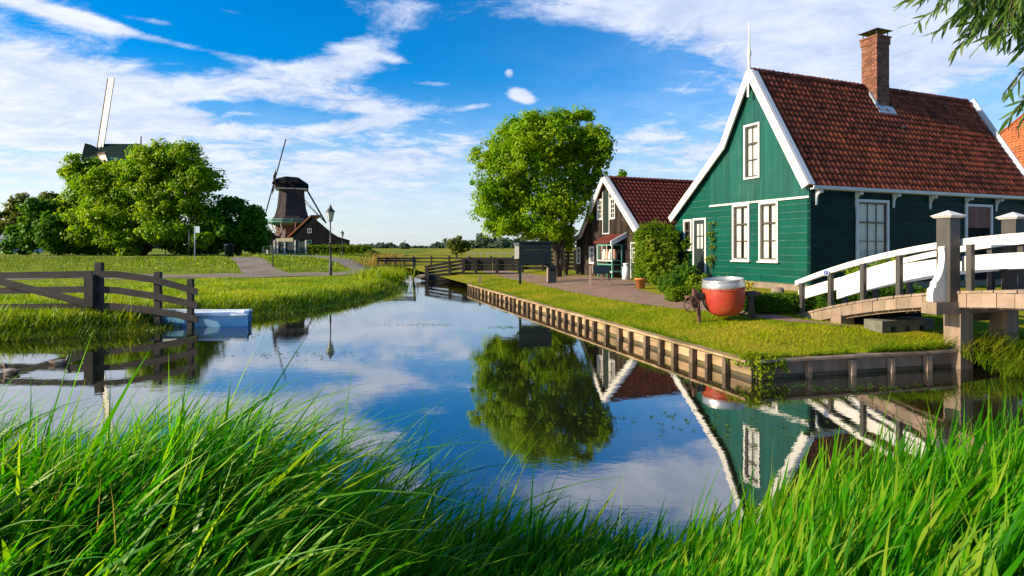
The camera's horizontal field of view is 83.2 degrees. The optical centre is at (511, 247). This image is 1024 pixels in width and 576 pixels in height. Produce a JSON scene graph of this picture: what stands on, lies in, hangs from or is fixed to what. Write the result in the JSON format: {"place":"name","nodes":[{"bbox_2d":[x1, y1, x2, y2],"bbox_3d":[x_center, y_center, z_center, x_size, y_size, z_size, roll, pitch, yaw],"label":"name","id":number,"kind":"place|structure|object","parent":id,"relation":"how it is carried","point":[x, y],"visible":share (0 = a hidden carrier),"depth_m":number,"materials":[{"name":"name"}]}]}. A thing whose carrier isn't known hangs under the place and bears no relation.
{"place":"outdoors","nodes":[
{"label":"outdoors","id":0,"kind":"place"},
{"bbox_2d":[0,234,42,252],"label":"distant house","id":1,"kind":"structure","parent":0,"point":[1,239],"depth_m":90.00,"materials":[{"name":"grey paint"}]},
{"bbox_2d":[7,254,373,279],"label":"gravel path","id":2,"kind":"structure","parent":0,"point":[351,264],"depth_m":29.66,"materials":[{"name":"grey gravel"}]},
{"bbox_2d":[0,249,438,339],"bbox_3d":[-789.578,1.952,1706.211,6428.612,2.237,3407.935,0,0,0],"label":"ground","id":3,"kind":"structure","parent":0,"point":[157,252],"depth_m":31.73,"materials":[{"name":"green plant"}]},
{"bbox_2d":[0,190,61,254],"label":"light shrub tree","id":4,"kind":"object","parent":3,"relation":"on","point":[10,213],"visible":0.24,"depth_m":65.32,"materials":[{"name":"green plant"}]},
{"bbox_2d":[0,194,137,254],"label":"dark tree","id":5,"kind":"object","parent":3,"relation":"on","point":[26,232],"visible":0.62,"depth_m":60.39,"materials":[{"name":"green plant"}]},
{"bbox_2d":[51,152,121,254],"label":"willow tree","id":6,"kind":"object","parent":3,"relation":"on","point":[76,164],"visible":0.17,"depth_m":63.56,"materials":[{"name":"green plant"}]},
{"bbox_2d":[0,295,186,341],"bbox_3d":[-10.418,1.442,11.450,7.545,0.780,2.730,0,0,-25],"label":"bank grass","id":7,"kind":"structure","parent":3,"relation":"on","point":[22,332],"depth_m":11.63,"materials":[{"name":"green plant"}]},
{"bbox_2d":[0,262,197,327],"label":"wooden fence","id":8,"kind":"object","parent":3,"relation":"on","point":[93,289],"visible":0.94,"depth_m":12.37,"materials":[{"name":"black wood"}]},
{"bbox_2d":[82,78,151,251],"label":"windmill","id":9,"kind":"object","parent":3,"relation":"on","point":[103,150],"visible":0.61,"depth_m":110.88,"materials":[{"name":"green paint"}]},
{"bbox_2d":[115,244,144,255],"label":"bright bush","id":10,"kind":"object","parent":3,"relation":"on","point":[128,250],"visible":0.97,"depth_m":57.69,"materials":[{"name":"green plant"}]},
{"bbox_2d":[53,137,230,255],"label":"willow tree","id":11,"kind":"object","parent":3,"relation":"on","point":[146,181],"visible":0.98,"depth_m":58.23,"materials":[{"name":"green plant"}]},
{"bbox_2d":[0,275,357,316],"bbox_3d":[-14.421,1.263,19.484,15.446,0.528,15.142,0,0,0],"label":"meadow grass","id":12,"kind":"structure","parent":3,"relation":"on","point":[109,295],"depth_m":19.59,"materials":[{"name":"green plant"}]},
{"bbox_2d":[0,254,369,273],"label":"embankment grass","id":13,"kind":"structure","parent":3,"relation":"on","point":[4,259],"depth_m":39.83,"materials":[{"name":"green plant"}]},
{"bbox_2d":[189,226,199,256],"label":"sign pole","id":14,"kind":"object","parent":3,"relation":"on","point":[196,229],"visible":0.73,"depth_m":49.97,"materials":[{"name":"metal"}]},
{"bbox_2d":[188,231,214,249],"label":"bright bush","id":15,"kind":"object","parent":3,"relation":"on","point":[205,240],"visible":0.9,"depth_m":56.69,"materials":[{"name":"green plant"}]},
{"bbox_2d":[156,194,273,255],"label":"dark tree","id":16,"kind":"object","parent":3,"relation":"on","point":[247,231],"visible":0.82,"depth_m":60.37,"materials":[{"name":"green plant"}]},
{"bbox_2d":[224,244,233,257],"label":"litter bin","id":17,"kind":"object","parent":3,"relation":"on","point":[228,250],"visible":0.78,"depth_m":48.71,"materials":[{"name":"black metal"}]},
{"bbox_2d":[230,257,292,275],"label":"gravel drive","id":18,"kind":"structure","parent":3,"relation":"on","point":[253,266],"depth_m":36.57,"materials":[{"name":"grey gravel"}]},
{"bbox_2d":[257,233,279,253],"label":"shed","id":19,"kind":"structure","parent":3,"relation":"on","point":[273,237],"depth_m":80.00,"materials":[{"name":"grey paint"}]},
{"bbox_2d":[76,252,463,270],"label":"field grass","id":20,"kind":"structure","parent":3,"relation":"on","point":[317,254],"depth_m":42.21,"materials":[{"name":"green plant"}]},
{"bbox_2d":[132,276,408,317],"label":"bank grass","id":21,"kind":"structure","parent":3,"relation":"on","point":[345,301],"depth_m":16.89,"materials":[{"name":"green plant"}]},
{"bbox_2d":[273,240,306,253],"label":"panel fence","id":22,"kind":"object","parent":3,"relation":"on","point":[292,247],"visible":0.89,"depth_m":72.02,"materials":[{"name":"grey paint"}]},
{"bbox_2d":[265,139,326,237],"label":"windmill","id":23,"kind":"object","parent":3,"relation":"on","point":[290,217],"visible":0.78,"depth_m":82.24,"materials":[{"name":"brown paint"}]},
{"bbox_2d":[276,215,349,246],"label":"mill shed","id":24,"kind":"structure","parent":3,"relation":"on","point":[311,229],"depth_m":77.97,"materials":[{"name":"brown wood"}]},
{"bbox_2d":[326,204,334,275],"bbox_3d":[-9.130,-0.345,29.000,0.459,3.689,0.459,0,0,-17],"label":"street lamp","id":25,"kind":"object","parent":3,"relation":"on","point":[330,211],"visible":0.98,"depth_m":28.95,"materials":[{"name":"metal"}]},
{"bbox_2d":[307,243,371,253],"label":"field hedge","id":26,"kind":"object","parent":3,"relation":"on","point":[335,249],"visible":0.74,"depth_m":73.36,"materials":[{"name":"green plant"}]},
{"bbox_2d":[341,230,343,256],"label":"street lamp","id":27,"kind":"object","parent":3,"relation":"on","point":[342,233],"visible":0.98,"depth_m":57.97,"materials":[{"name":"metal"}]},
{"bbox_2d":[365,249,379,255],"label":"dry bush","id":28,"kind":"object","parent":3,"relation":"on","point":[372,251],"visible":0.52,"depth_m":71.70,"materials":[{"name":"green plant"}]},
{"bbox_2d":[344,264,418,281],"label":"canal reeds","id":29,"kind":"object","parent":3,"relation":"on","point":[391,273],"visible":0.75,"depth_m":27.14,"materials":[{"name":"green plant"}]},
{"bbox_2d":[376,257,396,270],"bbox_3d":[-6.845,0.995,31.474,1.100,0.930,0.440,0,0,-3],"label":"fence","id":30,"kind":"object","parent":3,"relation":"on","point":[378,260],"visible":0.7,"depth_m":31.60,"materials":[{"name":"brown wood"}]},
{"bbox_2d":[384,257,415,273],"bbox_3d":[-6.107,0.995,31.474,1.700,0.930,0.440,0,0,-3],"label":"wooden fence","id":31,"kind":"object","parent":3,"relation":"on","point":[414,261],"visible":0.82,"depth_m":31.63,"materials":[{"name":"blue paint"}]},
{"bbox_2d":[416,258,518,280],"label":"plank bridge","id":32,"kind":"structure","parent":3,"relation":"on","point":[475,265],"depth_m":29.98,"materials":[{"name":"brown wood"}]},
{"bbox_2d":[0,266,1023,551],"bbox_3d":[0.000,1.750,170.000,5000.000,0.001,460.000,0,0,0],"label":"canal water","id":33,"kind":"structure","parent":0,"point":[620,382],"depth_m":6.72,"materials":[{"name":"blue liquid"}]},
{"bbox_2d":[1,363,19,373],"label":"duck","id":34,"kind":"object","parent":33,"relation":"on","point":[6,370],"visible":0.97,"depth_m":7.96},
{"bbox_2d":[49,355,73,364],"bbox_3d":[-6.736,1.697,8.623,0.329,0.166,0.165,0,0,-14],"label":"duck","id":35,"kind":"object","parent":33,"relation":"on","point":[60,362],"visible":0.91,"depth_m":8.59},
{"bbox_2d":[149,309,251,326],"bbox_3d":[-6.958,1.611,13.050,2.268,0.397,0.870,0,0,-2],"label":"rowing boat","id":36,"kind":"object","parent":33,"relation":"on","point":[224,317],"visible":0.62,"depth_m":12.69,"materials":[{"name":"blue paint"}]},
{"bbox_2d":[727,347,789,379],"bbox_3d":[3.255,1.544,7.646,0.844,0.455,0.526,0,0,0],"label":"weed clump","id":37,"kind":"object","parent":33,"relation":"on","point":[769,369],"visible":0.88,"depth_m":7.58,"materials":[{"name":"green plant"}]},
{"bbox_2d":[0,0,1023,246],"label":"sky","id":38,"kind":"structure","parent":0,"point":[379,107],"materials":[{"name":"blue"}]},
{"bbox_2d":[83,295,1018,449],"bbox_3d":[-1.693,1.742,11.529,11.426,0.015,18.284,0,0,-33],"label":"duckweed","id":39,"kind":"object","parent":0,"point":[681,383],"visible":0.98,"depth_m":7.16,"materials":[{"name":"green plant"}]},
{"bbox_2d":[573,175,693,278],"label":"barn","id":40,"kind":"structure","parent":0,"point":[624,207],"depth_m":24.13,"materials":[{"name":"brown wood"}]},
{"bbox_2d":[576,247,580,263],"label":"window","id":41,"kind":"structure","parent":40,"relation":"in","point":[578,249],"depth_m":26.66,"materials":[{"name":"white paint"}]},
{"bbox_2d":[589,246,594,263],"bbox_3d":[3.577,0.348,25.459,0.183,0.767,0.422,0,0,-22],"label":"window","id":42,"kind":"structure","parent":40,"relation":"in","point":[591,248],"depth_m":25.44,"materials":[{"name":"white paint"}]},
{"bbox_2d":[597,199,601,219],"bbox_3d":[3.837,-1.620,24.808,0.183,0.899,0.434,0,0,-22],"label":"window","id":43,"kind":"structure","parent":40,"relation":"in","point":[599,202],"depth_m":24.90,"materials":[{"name":"white paint"}]},
{"bbox_2d":[602,190,609,233],"bbox_3d":[3.961,-1.478,24.291,0.036,1.849,0.553,0,0,-22],"label":"loft door","id":44,"kind":"structure","parent":40,"relation":"in","point":[605,194],"depth_m":24.33,"materials":[{"name":"green paint"}]},
{"bbox_2d":[609,198,615,218],"bbox_3d":[4.209,-1.608,23.865,0.183,0.899,0.433,0,0,-22],"label":"window","id":45,"kind":"structure","parent":40,"relation":"in","point":[612,205],"depth_m":23.97,"materials":[{"name":"white paint"}]},
{"bbox_2d":[630,242,634,278],"bbox_3d":[4.763,0.510,22.270,0.047,1.426,0.620,0,0,-22],"label":"door","id":46,"kind":"structure","parent":40,"relation":"in","point":[631,246],"depth_m":22.52,"materials":[{"name":"paint"}]},
{"bbox_2d":[447,264,866,328],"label":"brick path","id":47,"kind":"structure","parent":0,"point":[621,289],"depth_m":17.31,"materials":[{"name":"beige brick"}]},
{"bbox_2d":[546,265,556,282],"bbox_3d":[1.425,0.977,20.836,0.366,0.625,0.357,0,0,-7],"label":"litter bin","id":48,"kind":"object","parent":47,"relation":"on","point":[551,273],"visible":0.98,"depth_m":20.69,"materials":[{"name":"metal"}]},
{"bbox_2d":[589,264,609,285],"bbox_3d":[2.849,0.906,18.713,0.679,0.714,0.375,0,0,6],"label":"information sign","id":49,"kind":"object","parent":47,"relation":"on","point":[600,269],"visible":0.9,"depth_m":18.73,"materials":[{"name":"blue paint"}]},
{"bbox_2d":[597,244,622,278],"bbox_3d":[3.973,0.569,23.423,0.522,1.362,1.183,0,0,-22],"label":"market stall","id":50,"kind":"object","parent":47,"relation":"on","point":[619,251],"visible":0.85,"depth_m":23.13,"materials":[{"name":"green paint"}]},
{"bbox_2d":[613,249,616,259],"bbox_3d":[4.091,0.298,23.084,0.214,0.429,0.214,0,0,0],"label":"jar","id":51,"kind":"object","parent":50,"relation":"on","point":[614,254],"visible":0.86,"depth_m":23.00,"materials":[{"name":"orange ceramic"}]},
{"bbox_2d":[621,263,630,279],"bbox_3d":[4.368,0.934,22.107,0.295,0.652,0.290,0,0,-40],"label":"milk can","id":52,"kind":"object","parent":47,"relation":"on","point":[625,272],"visible":0.91,"depth_m":22.00,"materials":[{"name":"paint"}]},
{"bbox_2d":[372,248,1023,356],"bbox_3d":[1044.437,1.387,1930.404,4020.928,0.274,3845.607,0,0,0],"label":"ground","id":53,"kind":"structure","parent":0,"point":[484,252],"depth_m":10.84,"materials":[{"name":"green plant"}]},
{"bbox_2d":[153,237,575,248],"bbox_3d":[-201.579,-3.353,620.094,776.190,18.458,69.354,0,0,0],"label":"wood","id":54,"kind":"object","parent":53,"relation":"on","point":[434,245],"visible":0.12,"depth_m":602.08,"materials":[{"name":"green plant"}]},
{"bbox_2d":[352,251,420,266],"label":"dry reeds","id":55,"kind":"object","parent":53,"relation":"on","point":[373,260],"visible":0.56,"depth_m":45.11,"materials":[{"name":"plant"}]},
{"bbox_2d":[398,242,410,248],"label":"tree","id":56,"kind":"object","parent":53,"relation":"on","point":[402,245],"visible":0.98,"depth_m":398.18,"materials":[{"name":"green plant"}]},
{"bbox_2d":[442,235,472,256],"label":"tree","id":57,"kind":"object","parent":53,"relation":"on","point":[458,245],"visible":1,"depth_m":61.58,"materials":[{"name":"green plant"}]},
{"bbox_2d":[413,256,513,267],"bbox_3d":[-3.379,1.090,39.970,7.017,0.960,0.100,0,0,0],"label":"rail fence","id":58,"kind":"object","parent":53,"relation":"on","point":[448,258],"visible":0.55,"depth_m":39.98,"materials":[{"name":"brown wood"}]},
{"bbox_2d":[474,232,489,248],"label":"tree","id":59,"kind":"object","parent":53,"relation":"on","point":[480,240],"visible":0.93,"depth_m":417.79,"materials":[{"name":"green plant"}]},
{"bbox_2d":[492,238,510,248],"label":"tree","id":60,"kind":"object","parent":53,"relation":"on","point":[502,242],"visible":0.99,"depth_m":397.06,"materials":[{"name":"green plant"}]},
{"bbox_2d":[513,243,521,266],"bbox_3d":[0.398,0.575,33.500,0.630,1.650,0.520,0,0,0],"label":"white cabinet","id":61,"kind":"object","parent":53,"relation":"on","point":[516,250],"visible":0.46,"depth_m":33.30,"materials":[{"name":"paint"}]},
{"bbox_2d":[518,241,552,283],"bbox_3d":[0.875,0.602,21.363,1.286,1.661,0.214,0,0,0],"label":"notice board","id":62,"kind":"object","parent":53,"relation":"on","point":[535,252],"visible":0.92,"depth_m":21.31,"materials":[{"name":"blue paint"}]},
{"bbox_2d":[466,103,617,276],"bbox_3d":[1.303,-2.412,26.156,6.752,8.011,4.558,0,0,0],"label":"leafy tree","id":63,"kind":"object","parent":53,"relation":"on","point":[527,145],"visible":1,"depth_m":25.05,"materials":[{"name":"green plant"}]},
{"bbox_2d":[521,249,575,271],"bbox_3d":[1.956,0.770,30.960,2.960,1.300,0.120,0,0,0],"label":"yard fence","id":64,"kind":"object","parent":53,"relation":"on","point":[542,268],"visible":0.29,"depth_m":30.98,"materials":[{"name":"wood"}]},
{"bbox_2d":[537,221,578,274],"bbox_3d":[1.958,-0.162,26.499,2.187,3.426,1.636,0,0,38],"label":"leafy tree","id":65,"kind":"object","parent":53,"relation":"on","point":[570,243],"visible":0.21,"depth_m":26.39,"materials":[{"name":"green plant"}]},
{"bbox_2d":[466,278,676,317],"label":"lawn grass","id":66,"kind":"structure","parent":53,"relation":"on","point":[552,289],"depth_m":15.69,"materials":[{"name":"green plant"}]},
{"bbox_2d":[465,270,686,286],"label":"lawn grass","id":67,"kind":"structure","parent":53,"relation":"on","point":[534,272],"depth_m":29.15,"materials":[{"name":"green plant"}]},
{"bbox_2d":[467,284,753,379],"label":"retaining wall","id":68,"kind":"structure","parent":53,"relation":"on","point":[707,357],"depth_m":10.26,"materials":[{"name":"brown wood"}]},
{"bbox_2d":[616,169,627,176],"bbox_3d":[6.683,-1.645,36.054,1.123,6.547,0.809,0,0,-20],"label":"leafy tree","id":69,"kind":"object","parent":53,"relation":"on","point":[621,173],"visible":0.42,"depth_m":35.92,"materials":[{"name":"green plant"}]},
{"bbox_2d":[634,272,646,288],"bbox_3d":[3.897,0.995,17.431,0.401,0.510,0.378,0,0,0],"label":"flower pot","id":70,"kind":"object","parent":53,"relation":"on","point":[640,280],"visible":1,"depth_m":17.32,"materials":[{"name":"ceramic"}]},
{"bbox_2d":[629,216,682,280],"bbox_3d":[5.263,0.070,21.165,2.168,2.454,1.674,0,0,-3],"label":"tall hedge","id":71,"kind":"object","parent":53,"relation":"on","point":[669,233],"visible":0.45,"depth_m":20.80,"materials":[{"name":"green plant"}]},
{"bbox_2d":[637,235,677,284],"bbox_3d":[5.027,0.443,19.476,1.576,1.724,1.190,0,0,0],"label":"garden bush","id":72,"kind":"object","parent":53,"relation":"on","point":[651,252],"visible":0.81,"depth_m":19.30,"materials":[{"name":"green plant"}]},
{"bbox_2d":[656,272,683,292],"bbox_3d":[4.328,0.987,15.729,0.751,0.615,0.773,0,0,18],"label":"box ball","id":73,"kind":"object","parent":53,"relation":"on","point":[673,280],"visible":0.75,"depth_m":15.55,"materials":[{"name":"green plant"}]},
{"bbox_2d":[663,284,702,301],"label":"box hedge","id":74,"kind":"object","parent":53,"relation":"on","point":[676,293],"visible":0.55,"depth_m":13.51,"materials":[{"name":"green plant"}]},
{"bbox_2d":[668,262,701,284],"bbox_3d":[5.676,0.890,19.120,1.184,0.809,1.076,0,0,0],"label":"garden bush","id":75,"kind":"object","parent":53,"relation":"on","point":[686,270],"visible":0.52,"depth_m":18.90,"materials":[{"name":"green plant"}]},
{"bbox_2d":[679,236,692,264],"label":"climbing plant","id":76,"kind":"object","parent":53,"relation":"on","point":[684,244],"visible":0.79,"depth_m":20.72,"materials":[{"name":"green plant"}]},
{"bbox_2d":[684,273,735,285],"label":"garden plants","id":77,"kind":"object","parent":53,"relation":"on","point":[692,280],"visible":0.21,"depth_m":18.30,"materials":[{"name":"green plant"}]},
{"bbox_2d":[704,220,716,275],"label":"climbing plant","id":78,"kind":"object","parent":53,"relation":"on","point":[710,257],"visible":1,"depth_m":19.53,"materials":[{"name":"green plant"}]},
{"bbox_2d":[683,276,760,322],"bbox_3d":[3.895,0.981,10.667,1.357,0.861,0.779,0,0,20],"label":"large pot","id":79,"kind":"object","parent":53,"relation":"on","point":[723,296],"visible":0.99,"depth_m":10.45,"materials":[{"name":"red ceramic"}]},
{"bbox_2d":[472,283,1023,359],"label":"edge grass","id":80,"kind":"structure","parent":53,"relation":"on","point":[927,344],"depth_m":8.22,"materials":[{"name":"green plant"}]},
{"bbox_2d":[745,280,754,290],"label":"yellow bush","id":81,"kind":"object","parent":53,"relation":"on","point":[749,285],"visible":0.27,"depth_m":12.31,"materials":[{"name":"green plant"}]},
{"bbox_2d":[771,287,783,292],"bbox_3d":[6.300,1.098,13.663,0.305,0.304,0.281,0,0,0],"label":"boundary stone","id":82,"kind":"object","parent":53,"relation":"on","point":[778,289],"visible":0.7,"depth_m":13.56,"materials":[{"name":"beige stone"}]},
{"bbox_2d":[742,291,817,312],"bbox_3d":[5.221,1.070,11.304,1.455,0.410,0.555,0,0,-6],"label":"box hedge","id":83,"kind":"object","parent":53,"relation":"on","point":[771,302],"visible":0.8,"depth_m":11.14,"materials":[{"name":"green plant"}]},
{"bbox_2d":[831,314,853,324],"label":"footing block","id":84,"kind":"structure","parent":53,"relation":"on","point":[837,318],"depth_m":10.19,"materials":[{"name":"beige concrete"}]},
{"bbox_2d":[668,24,1023,290],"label":"house","id":85,"kind":"structure","parent":53,"relation":"on","point":[799,176],"depth_m":18.07,"materials":[{"name":"green paint"}]},
{"bbox_2d":[683,219,692,250],"bbox_3d":[6.393,-0.436,20.837,0.232,1.132,0.533,0,0,-22],"label":"window","id":86,"kind":"structure","parent":85,"relation":"in","point":[687,224],"depth_m":20.82,"materials":[{"name":"white paint"}]},
{"bbox_2d":[693,218,706,274],"bbox_3d":[6.574,-0.016,20.225,0.074,2.011,0.684,0,0,-22],"label":"door","id":87,"kind":"structure","parent":85,"relation":"in","point":[699,224],"depth_m":20.22,"materials":[{"name":"white paint"}]},
{"bbox_2d":[730,203,752,261],"bbox_3d":[7.353,-0.452,18.426,0.232,1.839,0.809,0,0,-22],"label":"window","id":88,"kind":"structure","parent":85,"relation":"in","point":[741,234],"depth_m":18.52,"materials":[{"name":"white paint"}]},
{"bbox_2d":[743,122,759,179],"bbox_3d":[7.497,-2.990,17.968,0.117,1.713,0.654,0,0,-22],"label":"window","id":89,"kind":"structure","parent":85,"relation":"in","point":[751,132],"depth_m":18.02,"materials":[{"name":"white paint"}]},
{"bbox_2d":[757,201,780,262],"bbox_3d":[7.768,-0.452,17.382,0.232,1.839,0.804,0,0,-22],"label":"window","id":90,"kind":"structure","parent":85,"relation":"in","point":[768,212],"depth_m":17.45,"materials":[{"name":"white paint"}]},
{"bbox_2d":[856,199,889,264],"bbox_3d":[10.564,-0.437,16.903,1.424,1.911,0.157,0,0,-22],"label":"window","id":91,"kind":"structure","parent":85,"relation":"in","point":[872,216],"depth_m":16.98,"materials":[{"name":"grey paint"}]},
{"bbox_2d":[965,204,992,280],"bbox_3d":[15.156,-0.160,18.712,1.373,2.462,0.052,0,0,-22],"label":"door","id":92,"kind":"structure","parent":85,"relation":"in","point":[979,218],"depth_m":18.72,"materials":[{"name":"grey paint"}]},
{"bbox_2d":[754,348,957,379],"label":"retaining wall","id":93,"kind":"structure","parent":53,"relation":"on","point":[852,364],"depth_m":7.97,"materials":[{"name":"brown wood"}]},
{"bbox_2d":[811,282,925,307],"bbox_3d":[7.463,0.988,12.148,2.475,0.575,0.644,0,0,-9],"label":"box hedge","id":94,"kind":"object","parent":53,"relation":"on","point":[822,300],"visible":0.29,"depth_m":11.94,"materials":[{"name":"green plant"}]},
{"bbox_2d":[842,255,906,285],"bbox_3d":[8.109,0.709,12.853,1.628,1.188,1.128,0,0,-13],"label":"green bush","id":95,"kind":"object","parent":53,"relation":"on","point":[856,269],"visible":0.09,"depth_m":12.84,"materials":[{"name":"green plant"}]},
{"bbox_2d":[854,312,933,332],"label":"concrete block","id":96,"kind":"structure","parent":53,"relation":"on","point":[896,322],"depth_m":9.68,"materials":[{"name":"grey concrete"}]},
{"bbox_2d":[795,210,1023,369],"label":"footbridge","id":97,"kind":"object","parent":53,"relation":"on","point":[962,311],"visible":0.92,"depth_m":8.60,"materials":[{"name":"white paint"}]},
{"bbox_2d":[999,114,1023,167],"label":"house","id":98,"kind":"structure","parent":53,"relation":"on","point":[1014,143],"depth_m":34.53,"materials":[{"name":"orange tile"}]},
{"bbox_2d":[953,329,1023,378],"bbox_3d":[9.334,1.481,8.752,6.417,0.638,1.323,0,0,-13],"label":"bank grass","id":99,"kind":"structure","parent":0,"point":[1003,349],"depth_m":8.15,"materials":[{"name":"green plant"}]},
{"bbox_3d":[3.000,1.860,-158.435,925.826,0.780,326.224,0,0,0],"label":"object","id":100,"kind":"structure","parent":0,"visible":0},
{"bbox_2d":[0,381,1014,575],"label":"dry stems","id":101,"kind":"object","parent":100,"relation":"on","point":[384,502],"visible":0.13,"depth_m":2.10,"materials":[{"name":"green plant"}]},
{"bbox_2d":[0,359,1023,575],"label":"foreground reeds","id":102,"kind":"object","parent":100,"relation":"on","point":[1008,560],"visible":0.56,"depth_m":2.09,"materials":[{"name":"green plant"}]},
{"bbox_2d":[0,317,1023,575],"bbox_3d":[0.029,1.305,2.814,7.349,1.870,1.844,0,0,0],"label":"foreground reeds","id":103,"kind":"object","parent":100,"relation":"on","point":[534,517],"visible":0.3,"depth_m":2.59,"materials":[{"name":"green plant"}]},
{"bbox_2d":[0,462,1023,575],"bbox_3d":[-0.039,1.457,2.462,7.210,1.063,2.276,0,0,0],"label":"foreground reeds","id":104,"kind":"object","parent":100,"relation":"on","point":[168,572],"visible":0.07,"depth_m":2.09,"materials":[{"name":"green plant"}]},
{"bbox_2d":[312,370,959,575],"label":"tall stems","id":105,"kind":"object","parent":100,"relation":"on","point":[677,569],"visible":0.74,"depth_m":2.76,"materials":[{"name":"green plant"}]},
{"bbox_2d":[893,0,1023,138],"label":"overhanging willow","id":106,"kind":"object","parent":100,"relation":"on","point":[1006,12],"visible":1,"depth_m":3.50,"materials":[{"name":"green plant"}]}
]}

